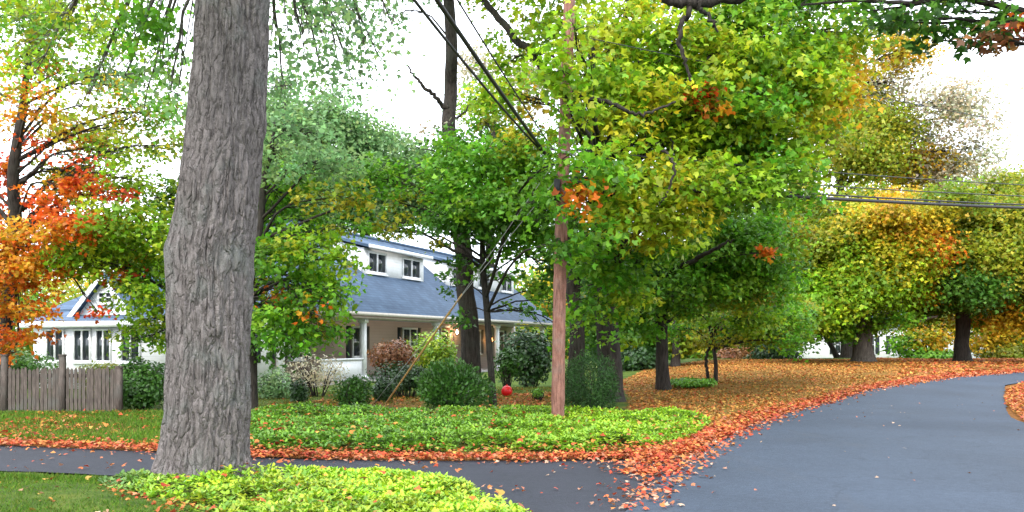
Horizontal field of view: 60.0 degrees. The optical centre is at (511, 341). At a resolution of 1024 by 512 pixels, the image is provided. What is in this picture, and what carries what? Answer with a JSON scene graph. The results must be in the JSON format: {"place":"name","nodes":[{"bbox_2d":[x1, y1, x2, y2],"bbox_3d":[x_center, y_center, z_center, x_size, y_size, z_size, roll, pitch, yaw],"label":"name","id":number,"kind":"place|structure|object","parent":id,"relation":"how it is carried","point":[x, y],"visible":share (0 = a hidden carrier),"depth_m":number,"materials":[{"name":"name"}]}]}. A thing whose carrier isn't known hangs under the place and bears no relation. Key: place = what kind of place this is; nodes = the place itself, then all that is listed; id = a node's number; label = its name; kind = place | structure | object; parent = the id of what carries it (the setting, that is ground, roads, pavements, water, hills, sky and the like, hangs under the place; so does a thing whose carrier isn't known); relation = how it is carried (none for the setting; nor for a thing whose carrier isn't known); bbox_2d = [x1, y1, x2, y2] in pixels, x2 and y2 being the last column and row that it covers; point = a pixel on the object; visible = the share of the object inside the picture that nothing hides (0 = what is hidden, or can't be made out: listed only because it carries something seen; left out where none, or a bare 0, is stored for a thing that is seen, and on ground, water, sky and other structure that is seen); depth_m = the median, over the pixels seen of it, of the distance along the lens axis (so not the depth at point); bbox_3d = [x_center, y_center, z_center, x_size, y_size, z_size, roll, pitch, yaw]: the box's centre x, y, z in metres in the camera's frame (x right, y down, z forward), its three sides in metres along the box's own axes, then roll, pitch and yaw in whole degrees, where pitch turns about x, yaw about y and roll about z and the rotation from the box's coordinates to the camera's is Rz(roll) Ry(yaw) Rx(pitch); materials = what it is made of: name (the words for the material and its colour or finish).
{"place":"outdoors","nodes":[
{"label":"outdoors","id":0,"kind":"place"},
{"bbox_2d":[0,445,693,511],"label":"driveway","id":1,"kind":"structure","parent":0,"point":[534,479],"depth_m":10.80,"materials":[{"name":"grey asphalt"}]},
{"bbox_2d":[0,347,1023,511],"bbox_3d":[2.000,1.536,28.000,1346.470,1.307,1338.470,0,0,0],"label":"ground","id":2,"kind":"structure","parent":0,"point":[629,373],"depth_m":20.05,"materials":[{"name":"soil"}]},
{"bbox_2d":[11,350,58,390],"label":"hedge bush","id":3,"kind":"object","parent":2,"relation":"on","point":[21,363],"visible":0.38,"depth_m":22.84,"materials":[{"name":"green plant"}]},
{"bbox_2d":[0,354,123,411],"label":"wooden fence","id":4,"kind":"object","parent":2,"relation":"on","point":[71,388],"visible":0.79,"depth_m":19.58,"materials":[{"name":"brown wood"}]},
{"bbox_2d":[0,0,186,369],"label":"maple tree","id":5,"kind":"object","parent":2,"relation":"on","point":[69,181],"visible":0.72,"depth_m":20.54,"materials":[{"name":"orange plant"}]},
{"bbox_2d":[76,359,123,382],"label":"hedge bush","id":6,"kind":"object","parent":2,"relation":"on","point":[98,365],"visible":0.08,"depth_m":23.33,"materials":[{"name":"green plant"}]},
{"bbox_2d":[109,355,164,409],"bbox_3d":[-8.746,0.983,20.628,1.856,1.348,1.610,0,0,0],"label":"hedge bush","id":7,"kind":"object","parent":2,"relation":"on","point":[146,389],"visible":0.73,"depth_m":20.29,"materials":[{"name":"green plant"}]},
{"bbox_2d":[32,166,262,358],"bbox_3d":[-8.844,-1.510,21.280,4.884,6.392,5.093,0,0,-37],"label":"maple tree","id":8,"kind":"object","parent":2,"relation":"on","point":[150,235],"visible":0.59,"depth_m":20.19,"materials":[{"name":"green plant"}]},
{"bbox_2d":[0,0,429,486],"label":"old tree","id":9,"kind":"object","parent":2,"relation":"on","point":[209,253],"visible":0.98,"depth_m":9.75,"materials":[{"name":"green plant"}]},
{"bbox_2d":[257,365,291,398],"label":"garden bush","id":10,"kind":"object","parent":2,"relation":"on","point":[270,388],"visible":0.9,"depth_m":23.77,"materials":[{"name":"green plant"}]},
{"bbox_2d":[19,220,552,388],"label":"house","id":11,"kind":"structure","parent":2,"relation":"on","point":[401,297],"depth_m":37.39,"materials":[{"name":"beige"}]},
{"bbox_2d":[43,329,64,363],"bbox_3d":[-15.067,0.165,29.196,0.920,1.130,0.116,0,0,21],"label":"window","id":12,"kind":"structure","parent":11,"relation":"in","point":[54,350],"depth_m":29.21,"materials":[{"name":"white paint"}]},
{"bbox_2d":[70,329,91,363],"bbox_3d":[-13.969,0.165,28.770,0.870,1.130,0.116,0,0,21],"label":"window","id":13,"kind":"structure","parent":11,"relation":"in","point":[82,338],"depth_m":28.78,"materials":[{"name":"white paint"}]},
{"bbox_2d":[92,329,112,363],"bbox_3d":[-13.129,0.165,28.447,0.770,1.130,0.116,0,0,21],"label":"window","id":14,"kind":"structure","parent":11,"relation":"in","point":[102,345],"depth_m":28.46,"materials":[{"name":"white paint"}]},
{"bbox_2d":[94,291,114,305],"bbox_3d":[-13.463,-1.420,29.329,0.780,0.460,0.116,0,0,21],"label":"window","id":15,"kind":"structure","parent":11,"relation":"in","point":[99,294],"depth_m":29.36,"materials":[{"name":"white paint"}]},
{"bbox_2d":[117,330,140,364],"bbox_3d":[-12.080,0.165,28.045,0.920,1.130,0.116,0,0,21],"label":"window","id":16,"kind":"structure","parent":11,"relation":"in","point":[137,349],"depth_m":28.07,"materials":[{"name":"white paint"}]},
{"bbox_2d":[287,328,306,361],"bbox_3d":[-8.115,0.055,33.443,0.116,1.410,1.120,0,0,21],"label":"window","id":17,"kind":"structure","parent":11,"relation":"in","point":[300,355],"depth_m":33.47,"materials":[{"name":"white paint"}]},
{"bbox_2d":[352,326,359,357],"bbox_3d":[-6.523,0.025,37.653,0.066,1.350,1.000,0,0,21],"label":"window","id":18,"kind":"structure","parent":11,"relation":"in","point":[356,339],"depth_m":37.54,"materials":[{"name":"white glass"}]},
{"bbox_2d":[366,251,388,276],"bbox_3d":[-5.802,-3.350,38.339,0.116,1.000,1.720,0,0,21],"label":"window","id":19,"kind":"structure","parent":11,"relation":"in","point":[376,260],"depth_m":38.31,"materials":[{"name":"white paint"}]},
{"bbox_2d":[402,327,417,356],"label":"window","id":20,"kind":"structure","parent":11,"relation":"in","point":[408,335],"depth_m":42.02,"materials":[{"name":"white glass"}]},
{"bbox_2d":[401,257,422,280],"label":"window","id":21,"kind":"structure","parent":11,"relation":"in","point":[411,268],"depth_m":41.29,"materials":[{"name":"white paint"}]},
{"bbox_2d":[442,328,449,349],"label":"door","id":22,"kind":"structure","parent":11,"relation":"in","point":[447,329],"depth_m":45.75,"materials":[{"name":"brown glass"}]},
{"bbox_2d":[451,266,455,285],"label":"window","id":23,"kind":"structure","parent":11,"relation":"in","point":[453,268],"depth_m":45.69,"materials":[{"name":"white paint"}]},
{"bbox_2d":[479,330,481,354],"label":"window","id":24,"kind":"structure","parent":11,"relation":"in","point":[479,330],"depth_m":49.93,"materials":[{"name":"white paint"}]},
{"bbox_2d":[478,273,490,290],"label":"window","id":25,"kind":"structure","parent":11,"relation":"in","point":[479,280],"depth_m":48.83,"materials":[{"name":"white paint"}]},
{"bbox_2d":[499,330,503,351],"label":"window","id":26,"kind":"structure","parent":11,"relation":"in","point":[501,332],"depth_m":53.02,"materials":[{"name":"white paint"}]},
{"bbox_2d":[501,276,513,293],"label":"window","id":27,"kind":"structure","parent":11,"relation":"in","point":[505,288],"depth_m":52.72,"materials":[{"name":"white paint"}]},
{"bbox_2d":[289,378,310,402],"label":"garden bush","id":28,"kind":"object","parent":2,"relation":"on","point":[299,391],"visible":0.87,"depth_m":22.41,"materials":[{"name":"green plant"}]},
{"bbox_2d":[276,352,350,396],"bbox_3d":[-5.575,0.923,24.834,2.115,1.434,1.974,0,0,0],"label":"flowering shrub","id":29,"kind":"object","parent":2,"relation":"on","point":[310,382],"visible":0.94,"depth_m":24.82,"materials":[{"name":"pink plant"}]},
{"bbox_2d":[98,462,530,511],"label":"ground cover","id":30,"kind":"object","parent":2,"relation":"on","point":[312,487],"visible":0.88,"depth_m":8.59,"materials":[{"name":"green plant"}]},
{"bbox_2d":[262,58,377,227],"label":"pine tree","id":31,"kind":"object","parent":2,"relation":"on","point":[339,108],"visible":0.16,"depth_m":54.08,"materials":[{"name":"green plant"}]},
{"bbox_2d":[249,103,401,408],"bbox_3d":[-4.804,-1.890,20.309,4.626,7.154,5.854,0,0,0],"label":"maple tree","id":32,"kind":"object","parent":2,"relation":"on","point":[298,246],"visible":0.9,"depth_m":18.95,"materials":[{"name":"green plant"}]},
{"bbox_2d":[331,374,375,405],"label":"garden bush","id":33,"kind":"object","parent":2,"relation":"on","point":[352,388],"visible":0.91,"depth_m":20.44,"materials":[{"name":"green plant"}]},
{"bbox_2d":[301,98,442,241],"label":"pine tree","id":34,"kind":"object","parent":2,"relation":"on","point":[380,140],"visible":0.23,"depth_m":55.68,"materials":[{"name":"green plant"}]},
{"bbox_2d":[371,376,400,401],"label":"garden bush","id":35,"kind":"object","parent":2,"relation":"on","point":[380,387],"visible":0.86,"depth_m":22.36,"materials":[{"name":"green plant"}]},
{"bbox_2d":[366,337,420,393],"bbox_3d":[-3.507,0.759,26.121,1.626,1.806,1.613,0,0,0],"label":"autumn bush","id":36,"kind":"object","parent":2,"relation":"on","point":[397,351],"visible":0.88,"depth_m":25.74,"materials":[{"name":"brown plant"}]},
{"bbox_2d":[365,360,424,396],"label":"garden bush","id":37,"kind":"object","parent":2,"relation":"on","point":[408,383],"visible":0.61,"depth_m":24.74,"materials":[{"name":"green plant"}]},
{"bbox_2d":[406,328,457,375],"bbox_3d":[-2.561,0.613,27.032,1.866,2.061,1.503,0,0,0],"label":"autumn bush","id":38,"kind":"object","parent":2,"relation":"on","point":[437,351],"visible":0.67,"depth_m":26.70,"materials":[{"name":"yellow plant"}]},
{"bbox_2d":[356,0,527,396],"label":"tall tree","id":39,"kind":"object","parent":2,"relation":"on","point":[470,345],"visible":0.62,"depth_m":24.36,"materials":[{"name":"green plant"}]},
{"bbox_2d":[411,355,496,408],"bbox_3d":[-1.281,0.991,19.842,1.928,1.386,1.765,0,0,0],"label":"garden bush","id":40,"kind":"object","parent":2,"relation":"on","point":[440,385],"visible":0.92,"depth_m":19.51,"materials":[{"name":"green plant"}]},
{"bbox_2d":[335,102,602,407],"bbox_3d":[-0.984,-1.999,19.178,6.665,7.371,7.739,0,0,0],"label":"slim tree","id":41,"kind":"object","parent":2,"relation":"on","point":[493,167],"visible":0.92,"depth_m":19.47,"materials":[{"name":"green plant"}]},
{"bbox_2d":[250,401,711,452],"bbox_3d":[-0.965,1.416,16.072,9.547,0.377,7.721,0,0,0],"label":"ground cover","id":42,"kind":"object","parent":2,"relation":"on","point":[467,431],"visible":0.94,"depth_m":14.35,"materials":[{"name":"green plant"}]},
{"bbox_2d":[421,33,557,267],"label":"woodland tree","id":43,"kind":"object","parent":2,"relation":"on","point":[463,107],"visible":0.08,"depth_m":60.82,"materials":[{"name":"green plant"}]},
{"bbox_2d":[493,345,519,386],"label":"rhododendron","id":44,"kind":"object","parent":2,"relation":"on","point":[507,362],"visible":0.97,"depth_m":27.38,"materials":[{"name":"green plant"}]},
{"bbox_2d":[501,384,511,395],"bbox_3d":[-0.141,1.358,24.500,0.310,0.340,0.310,0,0,0],"label":"red ball","id":45,"kind":"object","parent":2,"relation":"on","point":[506,390],"visible":1,"depth_m":24.39,"materials":[{"name":"plastic"}]},
{"bbox_2d":[0,357,1023,511],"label":"fallen leaves","id":46,"kind":"object","parent":2,"relation":"on","point":[673,449],"visible":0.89,"depth_m":17.01,"materials":[{"name":"orange plant"}]},
{"bbox_2d":[0,160,1023,358],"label":"woods","id":47,"kind":"object","parent":2,"relation":"on","point":[64,299],"visible":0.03,"depth_m":88.12,"materials":[{"name":"green plant"}]},
{"bbox_2d":[494,322,551,387],"bbox_3d":[0.416,0.494,29.992,2.042,2.328,1.949,0,0,0],"label":"rhododendron","id":48,"kind":"object","parent":2,"relation":"on","point":[533,353],"visible":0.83,"depth_m":29.60,"materials":[{"name":"green plant"}]},
{"bbox_2d":[529,387,543,399],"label":"shrub","id":49,"kind":"object","parent":2,"relation":"on","point":[538,393],"visible":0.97,"depth_m":22.93,"materials":[{"name":"green plant"}]},
{"bbox_2d":[545,0,575,415],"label":"utility pole","id":50,"kind":"object","parent":2,"relation":"on","point":[558,347],"visible":0.45,"depth_m":16.80,"materials":[{"name":"brown wood"}]},
{"bbox_2d":[373,183,553,403],"bbox_3d":[-1.231,-0.812,19.200,0.012,4.890,6.398,0,0,-44],"label":"guy wire","id":51,"kind":"object","parent":50,"relation":"attached to","point":[458,299],"visible":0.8,"depth_m":19.11,"materials":[{"name":"black metal"}]},
{"bbox_2d":[385,159,556,402],"bbox_3d":[-1.079,-1.018,19.200,0.044,5.303,6.192,0,0,-42],"label":"guy wire","id":52,"kind":"object","parent":50,"relation":"attached to","point":[423,349],"visible":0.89,"depth_m":19.87,"materials":[{"name":"black metal"}]},
{"bbox_2d":[413,0,542,153],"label":"overhead cable","id":53,"kind":"object","parent":50,"relation":"attached to","point":[422,10],"visible":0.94,"depth_m":11.87,"materials":[{"name":"rubber"}]},
{"bbox_2d":[434,0,545,154],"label":"overhead cable","id":54,"kind":"object","parent":50,"relation":"attached to","point":[472,51],"visible":0.95,"depth_m":12.29,"materials":[{"name":"rubber"}]},
{"bbox_2d":[457,0,552,148],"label":"overhead cable","id":55,"kind":"object","parent":50,"relation":"attached to","point":[469,19],"visible":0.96,"depth_m":12.34,"materials":[{"name":"rubber"}]},
{"bbox_2d":[569,166,1021,195],"bbox_3d":[11.913,-4.165,24.001,26.001,1.640,0.027,0,0,-33],"label":"overhead cable","id":56,"kind":"object","parent":50,"relation":"attached to","point":[890,189],"visible":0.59,"depth_m":22.78,"materials":[{"name":"rubber"}]},
{"bbox_2d":[569,176,1023,208],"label":"overhead cable","id":57,"kind":"object","parent":50,"relation":"attached to","point":[939,203],"visible":0.58,"depth_m":22.41,"materials":[{"name":"rubber"}]},
{"bbox_2d":[570,149,1022,184],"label":"overhead cable","id":58,"kind":"object","parent":50,"relation":"attached to","point":[848,173],"visible":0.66,"depth_m":22.82,"materials":[{"name":"rubber"}]},
{"bbox_2d":[574,35,1023,124],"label":"overhead cable","id":59,"kind":"object","parent":50,"relation":"attached to","point":[770,75],"visible":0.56,"depth_m":22.70,"materials":[{"name":"rubber"}]},
{"bbox_2d":[520,188,644,393],"bbox_3d":[1.924,-1.432,25.136,3.483,6.120,4.098,0,0,-45],"label":"woodland tree","id":60,"kind":"object","parent":2,"relation":"on","point":[577,345],"visible":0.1,"depth_m":24.87,"materials":[{"name":"green plant"}]},
{"bbox_2d":[564,346,621,409],"bbox_3d":[1.608,0.894,18.736,1.499,1.616,1.750,0,0,0],"label":"yew bush","id":61,"kind":"object","parent":2,"relation":"on","point":[591,399],"visible":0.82,"depth_m":18.65,"materials":[{"name":"green plant"}]},
{"bbox_2d":[567,281,683,367],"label":"woodland tree","id":62,"kind":"object","parent":2,"relation":"on","point":[593,345],"depth_m":41.72,"materials":[{"name":"green plant"}]},
{"bbox_2d":[621,344,655,370],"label":"hedge bush","id":63,"kind":"object","parent":2,"relation":"on","point":[642,357],"visible":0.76,"depth_m":39.39,"materials":[{"name":"green plant"}]},
{"bbox_2d":[641,242,722,366],"bbox_3d":[8.134,-1.721,41.579,6.418,5.984,5.508,0,0,0],"label":"woodland tree","id":64,"kind":"object","parent":2,"relation":"on","point":[677,354],"visible":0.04,"depth_m":39.95,"materials":[{"name":"green plant"}]},
{"bbox_2d":[670,377,717,388],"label":"shrub","id":65,"kind":"object","parent":2,"relation":"on","point":[688,382],"visible":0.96,"depth_m":27.14,"materials":[{"name":"green plant"}]},
{"bbox_2d":[458,0,932,401],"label":"great maple","id":66,"kind":"object","parent":2,"relation":"on","point":[749,112],"visible":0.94,"depth_m":19.15,"materials":[{"name":"green plant"}]},
{"bbox_2d":[565,189,834,389],"bbox_3d":[5.338,-1.893,26.555,8.272,7.063,5.862,0,0,0],"label":"lawn tree","id":67,"kind":"object","parent":2,"relation":"on","point":[740,253],"visible":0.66,"depth_m":25.40,"materials":[{"name":"green plant"}]},
{"bbox_2d":[651,277,825,381],"bbox_3d":[7.380,-0.313,28.954,5.099,3.594,7.176,0,0,28],"label":"dogwood","id":68,"kind":"object","parent":2,"relation":"on","point":[755,324],"visible":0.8,"depth_m":28.24,"materials":[{"name":"green plant"}]},
{"bbox_2d":[716,345,761,358],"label":"hedge bush","id":69,"kind":"object","parent":2,"relation":"on","point":[741,353],"visible":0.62,"depth_m":47.51,"materials":[{"name":"brown plant"}]},
{"bbox_2d":[698,240,820,357],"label":"woodland tree","id":70,"kind":"object","parent":2,"relation":"on","point":[804,343],"visible":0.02,"depth_m":49.99,"materials":[{"name":"green plant"}]},
{"bbox_2d":[743,343,801,358],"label":"hedge bush","id":71,"kind":"object","parent":2,"relation":"on","point":[765,354],"visible":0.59,"depth_m":45.48,"materials":[{"name":"green plant"}]},
{"bbox_2d":[661,0,1023,81],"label":"roadside maple","id":72,"kind":"object","parent":2,"relation":"on","point":[1008,18],"visible":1,"depth_m":11.06,"materials":[{"name":"green plant"}]},
{"bbox_2d":[824,305,886,357],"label":"woodland tree","id":73,"kind":"object","parent":2,"relation":"on","point":[835,353],"visible":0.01,"depth_m":55.84,"materials":[{"name":"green plant"}]},
{"bbox_2d":[753,175,1006,361],"bbox_3d":[16.133,-3.368,40.684,11.998,8.889,9.960,0,0,0],"label":"orange maple","id":74,"kind":"object","parent":2,"relation":"on","point":[868,258],"visible":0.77,"depth_m":38.22,"materials":[{"name":"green plant"}]},
{"bbox_2d":[797,312,986,357],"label":"farmhouse","id":75,"kind":"object","parent":2,"relation":"on","point":[825,351],"visible":0.08,"depth_m":76.93,"materials":[{"name":"white paint"}]},
{"bbox_2d":[834,342,840,354],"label":"window","id":76,"kind":"structure","parent":75,"relation":"in","point":[837,346],"depth_m":76.06,"materials":[{"name":"white paint"}]},
{"bbox_2d":[890,336,900,354],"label":"window","id":77,"kind":"structure","parent":75,"relation":"in","point":[891,352],"depth_m":77.14,"materials":[{"name":"white paint"}]},
{"bbox_2d":[794,12,1023,357],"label":"bare topped tree","id":78,"kind":"object","parent":2,"relation":"on","point":[892,152],"visible":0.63,"depth_m":50.85,"materials":[{"name":"green plant"}]},
{"bbox_2d":[899,348,953,358],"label":"hedge bush","id":79,"kind":"object","parent":2,"relation":"on","point":[939,354],"visible":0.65,"depth_m":51.02,"materials":[{"name":"green plant"}]},
{"bbox_2d":[876,312,978,357],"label":"woodland tree","id":80,"kind":"object","parent":2,"relation":"on","point":[914,339],"visible":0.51,"depth_m":51.81,"materials":[{"name":"green plant"}]},
{"bbox_2d":[914,173,1023,361],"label":"dark oak","id":81,"kind":"object","parent":2,"relation":"on","point":[990,277],"visible":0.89,"depth_m":38.71,"materials":[{"name":"green plant"}]},
{"bbox_2d":[939,309,1023,357],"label":"woodland tree","id":82,"kind":"object","parent":2,"relation":"on","point":[986,340],"visible":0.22,"depth_m":52.73,"materials":[{"name":"yellow plant"}]},
{"bbox_2d":[951,162,1023,346],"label":"woodland tree","id":83,"kind":"object","parent":2,"relation":"on","point":[1001,176],"visible":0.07,"depth_m":62.11,"materials":[{"name":"yellow plant"}]},
{"bbox_2d":[970,342,1023,357],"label":"hedge bush","id":84,"kind":"object","parent":2,"relation":"on","point":[1014,350],"visible":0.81,"depth_m":52.06,"materials":[{"name":"green plant"}]},
{"bbox_2d":[0,0,1023,331],"label":"sky","id":85,"kind":"structure","parent":0,"point":[417,108],"materials":[{"name":"white"}]},
{"bbox_2d":[625,372,1023,511],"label":"road","id":86,"kind":"structure","parent":0,"point":[933,449],"depth_m":11.61,"materials":[{"name":"grey asphalt"}]}
]}

